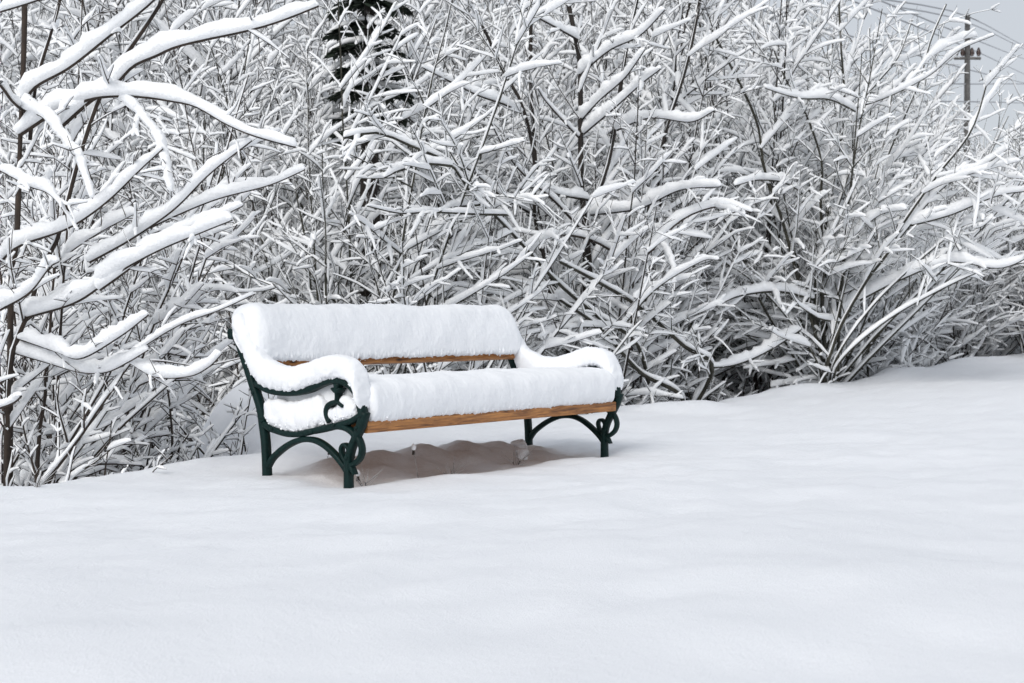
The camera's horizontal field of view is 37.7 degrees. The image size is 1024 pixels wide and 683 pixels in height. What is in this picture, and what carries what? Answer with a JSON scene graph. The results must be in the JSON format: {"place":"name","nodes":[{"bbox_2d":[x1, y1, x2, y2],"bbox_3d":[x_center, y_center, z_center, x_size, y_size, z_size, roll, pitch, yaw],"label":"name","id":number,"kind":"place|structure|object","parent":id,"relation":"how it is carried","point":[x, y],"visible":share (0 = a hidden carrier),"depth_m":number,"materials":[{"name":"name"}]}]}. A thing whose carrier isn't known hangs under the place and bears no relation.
{"place":"outdoors","nodes":[
{"label":"outdoors","id":0,"kind":"place"},
{"bbox_2d":[0,353,1023,682],"bbox_3d":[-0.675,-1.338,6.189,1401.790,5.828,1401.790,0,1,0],"label":"snowy ground","id":1,"kind":"structure","parent":0,"point":[868,529],"depth_m":4.42,"materials":[{"name":"white snow"}]},
{"bbox_2d":[16,466,52,486],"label":"dry weed","id":2,"kind":"object","parent":1,"relation":"on","point":[37,485],"visible":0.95,"depth_m":5.96,"materials":[{"name":"white plant"}]},
{"bbox_2d":[0,6,200,459],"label":"snowy sapling","id":3,"kind":"object","parent":1,"relation":"on","point":[114,145],"visible":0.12,"depth_m":10.83,"materials":[{"name":"white snow"}]},
{"bbox_2d":[19,36,185,383],"bbox_3d":[-3.624,-0.578,13.482,1.820,4.229,1.776,1,1,44],"label":"snowy sapling","id":4,"kind":"object","parent":1,"relation":"on","point":[73,80],"visible":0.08,"depth_m":13.26,"materials":[{"name":"white snow"}]},
{"bbox_2d":[13,398,248,473],"bbox_3d":[-2.149,0.912,7.822,1.468,1.248,1.850,-1,1,-44],"label":"snowy shrub","id":5,"kind":"object","parent":1,"relation":"on","point":[214,444],"visible":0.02,"depth_m":7.77,"materials":[{"name":"white snow"}]},
{"bbox_2d":[0,0,292,485],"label":"snowy shrub","id":6,"kind":"object","parent":1,"relation":"on","point":[78,241],"visible":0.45,"depth_m":7.78,"materials":[{"name":"white snow"}]},
{"bbox_2d":[28,354,274,468],"bbox_3d":[-1.885,0.486,8.421,1.534,0.963,1.666,-1,1,-41],"label":"snowy shrub","id":7,"kind":"object","parent":1,"relation":"on","point":[177,404],"visible":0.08,"depth_m":7.94,"materials":[{"name":"white snow"}]},
{"bbox_2d":[0,1,306,459],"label":"snowy sapling","id":8,"kind":"object","parent":1,"relation":"on","point":[266,165],"visible":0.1,"depth_m":11.53,"materials":[{"name":"white snow"}]},
{"bbox_2d":[0,0,318,485],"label":"snowy shrub","id":9,"kind":"object","parent":1,"relation":"on","point":[58,110],"visible":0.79,"depth_m":6.75,"materials":[{"name":"white snow"}]},
{"bbox_2d":[120,440,199,468],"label":"snowy shrub","id":10,"kind":"object","parent":1,"relation":"on","point":[143,456],"visible":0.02,"depth_m":7.49,"materials":[{"name":"white snow"}]},
{"bbox_2d":[174,442,200,459],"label":"snowy shrub","id":11,"kind":"object","parent":1,"relation":"on","point":[198,444],"visible":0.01,"depth_m":7.87,"materials":[{"name":"white snow"}]},
{"bbox_2d":[160,388,256,458],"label":"snowy shrub","id":12,"kind":"object","parent":1,"relation":"on","point":[241,424],"visible":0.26,"depth_m":8.21,"materials":[{"name":"white snow"}]},
{"bbox_2d":[128,0,358,460],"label":"snowy sapling","id":13,"kind":"object","parent":1,"relation":"on","point":[195,193],"visible":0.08,"depth_m":12.93,"materials":[{"name":"white snow"}]},
{"bbox_2d":[46,0,469,453],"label":"snowy shrub","id":14,"kind":"object","parent":1,"relation":"on","point":[180,20],"visible":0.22,"depth_m":11.16,"materials":[{"name":"white snow"}]},
{"bbox_2d":[144,62,393,368],"bbox_3d":[-1.913,-0.427,13.023,2.104,3.886,1.908,-1,1,-37],"label":"snowy sapling","id":15,"kind":"object","parent":1,"relation":"on","point":[204,74],"visible":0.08,"depth_m":12.66,"materials":[{"name":"white snow"}]},
{"bbox_2d":[178,0,389,396],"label":"snowy sapling","id":16,"kind":"object","parent":1,"relation":"on","point":[271,56],"visible":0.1,"depth_m":11.82,"materials":[{"name":"white snow"}]},
{"bbox_2d":[356,463,376,485],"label":"dry weed","id":17,"kind":"object","parent":1,"relation":"on","point":[364,478],"visible":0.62,"depth_m":6.33,"materials":[{"name":"brown plant"}]},
{"bbox_2d":[321,0,413,367],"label":"spruce tree","id":18,"kind":"object","parent":1,"relation":"on","point":[350,44],"visible":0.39,"depth_m":11.22,"materials":[{"name":"black plant"}]},
{"bbox_2d":[219,7,529,371],"bbox_3d":[-1.101,-0.617,12.722,2.523,4.227,2.253,0,1,0],"label":"snowy sapling","id":19,"kind":"object","parent":1,"relation":"on","point":[489,158],"visible":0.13,"depth_m":12.20,"materials":[{"name":"white snow"}]},
{"bbox_2d":[164,0,594,393],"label":"snowy shrub","id":20,"kind":"object","parent":1,"relation":"on","point":[326,270],"visible":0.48,"depth_m":10.31,"materials":[{"name":"white snow"}]},
{"bbox_2d":[243,0,529,301],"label":"snowy sapling","id":21,"kind":"object","parent":1,"relation":"on","point":[430,8],"visible":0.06,"depth_m":13.65,"materials":[{"name":"white snow"}]},
{"bbox_2d":[309,0,516,365],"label":"snowy sapling","id":22,"kind":"object","parent":1,"relation":"on","point":[397,157],"visible":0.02,"depth_m":12.76,"materials":[{"name":"white snow"}]},
{"bbox_2d":[411,444,417,475],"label":"dry weed","id":23,"kind":"object","parent":1,"relation":"on","point":[413,447],"visible":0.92,"depth_m":6.55,"materials":[{"name":"white"}]},
{"bbox_2d":[227,302,623,487],"bbox_3d":[-0.345,0.260,7.164,0.850,0.890,2.013,1,1,37],"label":"park bench","id":24,"kind":"object","parent":1,"relation":"on","point":[304,363],"visible":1,"depth_m":6.79,"materials":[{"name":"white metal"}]},
{"bbox_2d":[199,147,676,381],"bbox_3d":[-0.522,-0.179,10.606,2.752,2.264,2.642,-1,1,-44],"label":"snowy shrub","id":25,"kind":"object","parent":1,"relation":"on","point":[534,290],"visible":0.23,"depth_m":10.17,"materials":[{"name":"white snow"}]},
{"bbox_2d":[437,462,467,473],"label":"dry weed","id":26,"kind":"object","parent":1,"relation":"on","point":[453,470],"visible":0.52,"depth_m":6.87,"materials":[{"name":"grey plant"}]},
{"bbox_2d":[341,8,570,370],"bbox_3d":[-0.455,-0.791,13.200,2.051,4.515,2.473,0,1,0],"label":"snowy sapling","id":27,"kind":"object","parent":1,"relation":"on","point":[444,106],"visible":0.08,"depth_m":12.92,"materials":[{"name":"white snow"}]},
{"bbox_2d":[351,0,604,370],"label":"snowy sapling","id":28,"kind":"object","parent":1,"relation":"on","point":[464,276],"visible":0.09,"depth_m":12.08,"materials":[{"name":"white snow"}]},
{"bbox_2d":[0,0,1023,459],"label":"snowy thicket","id":29,"kind":"object","parent":1,"relation":"on","point":[110,50],"visible":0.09,"depth_m":15.75,"materials":[{"name":"white snow"}]},
{"bbox_2d":[503,447,532,465],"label":"dry weed","id":30,"kind":"object","parent":1,"relation":"on","point":[518,459],"visible":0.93,"depth_m":7.31,"materials":[{"name":"grey plant"}]},
{"bbox_2d":[510,439,526,447],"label":"snow clump","id":31,"kind":"object","parent":30,"relation":"on","point":[521,443],"visible":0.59,"depth_m":7.71,"materials":[{"name":"white snow"}]},
{"bbox_2d":[514,447,528,454],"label":"snow clump","id":32,"kind":"object","parent":30,"relation":"on","point":[525,451],"visible":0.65,"depth_m":7.57,"materials":[{"name":"white snow"}]},
{"bbox_2d":[516,453,527,459],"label":"snow clump","id":33,"kind":"object","parent":30,"relation":"on","point":[522,455],"visible":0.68,"depth_m":7.45,"materials":[{"name":"white snow"}]},
{"bbox_2d":[392,0,649,350],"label":"snowy sapling","id":34,"kind":"object","parent":1,"relation":"on","point":[495,13],"visible":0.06,"depth_m":13.23,"materials":[{"name":"white snow"}]},
{"bbox_2d":[331,92,718,405],"bbox_3d":[0.180,-0.373,10.413,3.552,2.571,1.597,-1,1,-38],"label":"bowed branch shrub","id":35,"kind":"object","parent":1,"relation":"on","point":[580,320],"visible":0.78,"depth_m":10.36,"materials":[{"name":"grey plant"}]},
{"bbox_2d":[451,293,649,414],"bbox_3d":[0.188,0.296,11.202,1.868,1.558,1.647,0,1,0],"label":"snowy shrub","id":36,"kind":"object","parent":1,"relation":"on","point":[617,351],"visible":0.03,"depth_m":10.62,"materials":[{"name":"white snow"}]},
{"bbox_2d":[542,348,668,405],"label":"snowy shrub","id":37,"kind":"object","parent":1,"relation":"on","point":[658,398],"visible":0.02,"depth_m":11.28,"materials":[{"name":"white snow"}]},
{"bbox_2d":[421,0,815,413],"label":"snowy shrub","id":38,"kind":"object","parent":1,"relation":"on","point":[645,205],"visible":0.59,"depth_m":11.29,"materials":[{"name":"white snow"}]},
{"bbox_2d":[508,196,752,404],"bbox_3d":[0.823,-0.050,11.178,1.785,2.042,1.146,0,1,-6],"label":"bowed branch shrub","id":39,"kind":"object","parent":1,"relation":"on","point":[727,203],"visible":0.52,"depth_m":11.08,"materials":[{"name":"white plant"}]},
{"bbox_2d":[502,0,778,402],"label":"snowy sapling","id":40,"kind":"object","parent":1,"relation":"on","point":[719,237],"visible":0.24,"depth_m":12.06,"materials":[{"name":"white snow"}]},
{"bbox_2d":[649,344,725,401],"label":"snowy shrub","id":41,"kind":"object","parent":1,"relation":"on","point":[708,393],"visible":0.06,"depth_m":11.87,"materials":[{"name":"white snow"}]},
{"bbox_2d":[612,0,813,400],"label":"snowy sapling","id":42,"kind":"object","parent":1,"relation":"on","point":[646,94],"visible":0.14,"depth_m":13.35,"materials":[{"name":"white snow"}]},
{"bbox_2d":[669,361,758,401],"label":"snowy shrub","id":43,"kind":"object","parent":1,"relation":"on","point":[717,399],"visible":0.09,"depth_m":12.65,"materials":[{"name":"white plant"}]},
{"bbox_2d":[551,11,902,400],"bbox_3d":[2.123,-0.962,14.121,3.272,4.281,2.435,-1,1,-38],"label":"snowy shrub","id":44,"kind":"object","parent":1,"relation":"on","point":[730,377],"visible":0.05,"depth_m":13.81,"materials":[{"name":"white snow"}]},
{"bbox_2d":[663,341,850,400],"bbox_3d":[1.859,0.311,13.241,2.159,1.106,1.315,0,1,20],"label":"snowy shrub","id":45,"kind":"object","parent":1,"relation":"on","point":[742,387],"visible":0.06,"depth_m":13.32,"materials":[{"name":"white plant"}]},
{"bbox_2d":[665,0,921,393],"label":"snowy sapling","id":46,"kind":"object","parent":1,"relation":"on","point":[746,138],"visible":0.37,"depth_m":13.20,"materials":[{"name":"white snow"}]},
{"bbox_2d":[576,0,1023,389],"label":"snowy shrub","id":47,"kind":"object","parent":1,"relation":"on","point":[866,227],"visible":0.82,"depth_m":12.54,"materials":[{"name":"white snow"}]},
{"bbox_2d":[792,11,956,380],"bbox_3d":[3.307,-1.160,14.389,1.771,3.720,2.228,0,1,22],"label":"snowy sapling","id":48,"kind":"object","parent":1,"relation":"on","point":[876,314],"visible":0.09,"depth_m":14.16,"materials":[{"name":"white snow"}]},
{"bbox_2d":[893,306,964,365],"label":"snowy shrub","id":49,"kind":"object","parent":1,"relation":"on","point":[958,355],"visible":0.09,"depth_m":15.34,"materials":[{"name":"white snow"}]},
{"bbox_2d":[877,61,1023,284],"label":"snowy shrub","id":50,"kind":"object","parent":1,"relation":"on","point":[943,117],"visible":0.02,"depth_m":20.88,"materials":[{"name":"white snow"}]},
{"bbox_2d":[878,125,1023,366],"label":"snowy shrub","id":51,"kind":"object","parent":1,"relation":"on","point":[994,349],"visible":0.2,"depth_m":16.16,"materials":[{"name":"white snow"}]},
{"bbox_2d":[894,301,1020,353],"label":"snowy shrub","id":52,"kind":"object","parent":1,"relation":"on","point":[1004,346],"visible":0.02,"depth_m":18.13,"materials":[{"name":"white snow"}]},
{"bbox_2d":[954,13,980,183],"bbox_3d":[10.291,-3.447,33.949,0.630,7.902,0.180,0,1,0],"label":"utility pole","id":53,"kind":"object","parent":1,"relation":"on","point":[967,53],"visible":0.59,"depth_m":33.86,"materials":[{"name":"grey wood"}]},
{"bbox_2d":[761,10,1023,82],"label":"power line","id":54,"kind":"object","parent":53,"relation":"attached to","point":[887,47],"visible":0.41,"depth_m":27.98,"materials":[{"name":"grey metal"}]},
{"bbox_2d":[849,0,1023,73],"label":"power line","id":55,"kind":"object","parent":53,"relation":"attached to","point":[930,32],"visible":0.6,"depth_m":29.54,"materials":[{"name":"grey metal"}]},
{"bbox_2d":[881,0,1023,58],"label":"power line","id":56,"kind":"object","parent":53,"relation":"attached to","point":[944,26],"visible":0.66,"depth_m":30.26,"materials":[{"name":"grey metal"}]},
{"bbox_2d":[885,0,1023,45],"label":"power line","id":57,"kind":"object","parent":53,"relation":"attached to","point":[948,10],"visible":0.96,"depth_m":30.47,"materials":[{"name":"grey metal"}]},
{"bbox_2d":[889,5,1023,48],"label":"power line","id":58,"kind":"object","parent":53,"relation":"attached to","point":[947,16],"visible":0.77,"depth_m":29.59,"materials":[{"name":"grey metal"}]},
{"bbox_2d":[901,81,1018,84],"bbox_3d":[17.348,-8.557,49.854,0.623,6.142,44.355,0,1,25],"label":"power line","id":59,"kind":"object","parent":53,"relation":"attached to","point":[977,83],"visible":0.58,"depth_m":35.81,"materials":[{"name":"grey metal"}]},
{"bbox_2d":[903,100,1020,102],"bbox_3d":[17.431,-7.926,49.828,0.806,5.638,44.356,0,1,25],"label":"power line","id":60,"kind":"object","parent":53,"relation":"attached to","point":[967,101],"visible":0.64,"depth_m":33.97,"materials":[{"name":"grey metal"}]},
{"bbox_2d":[0,0,1023,191],"label":"sky","id":61,"kind":"structure","parent":0,"point":[1010,22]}
]}

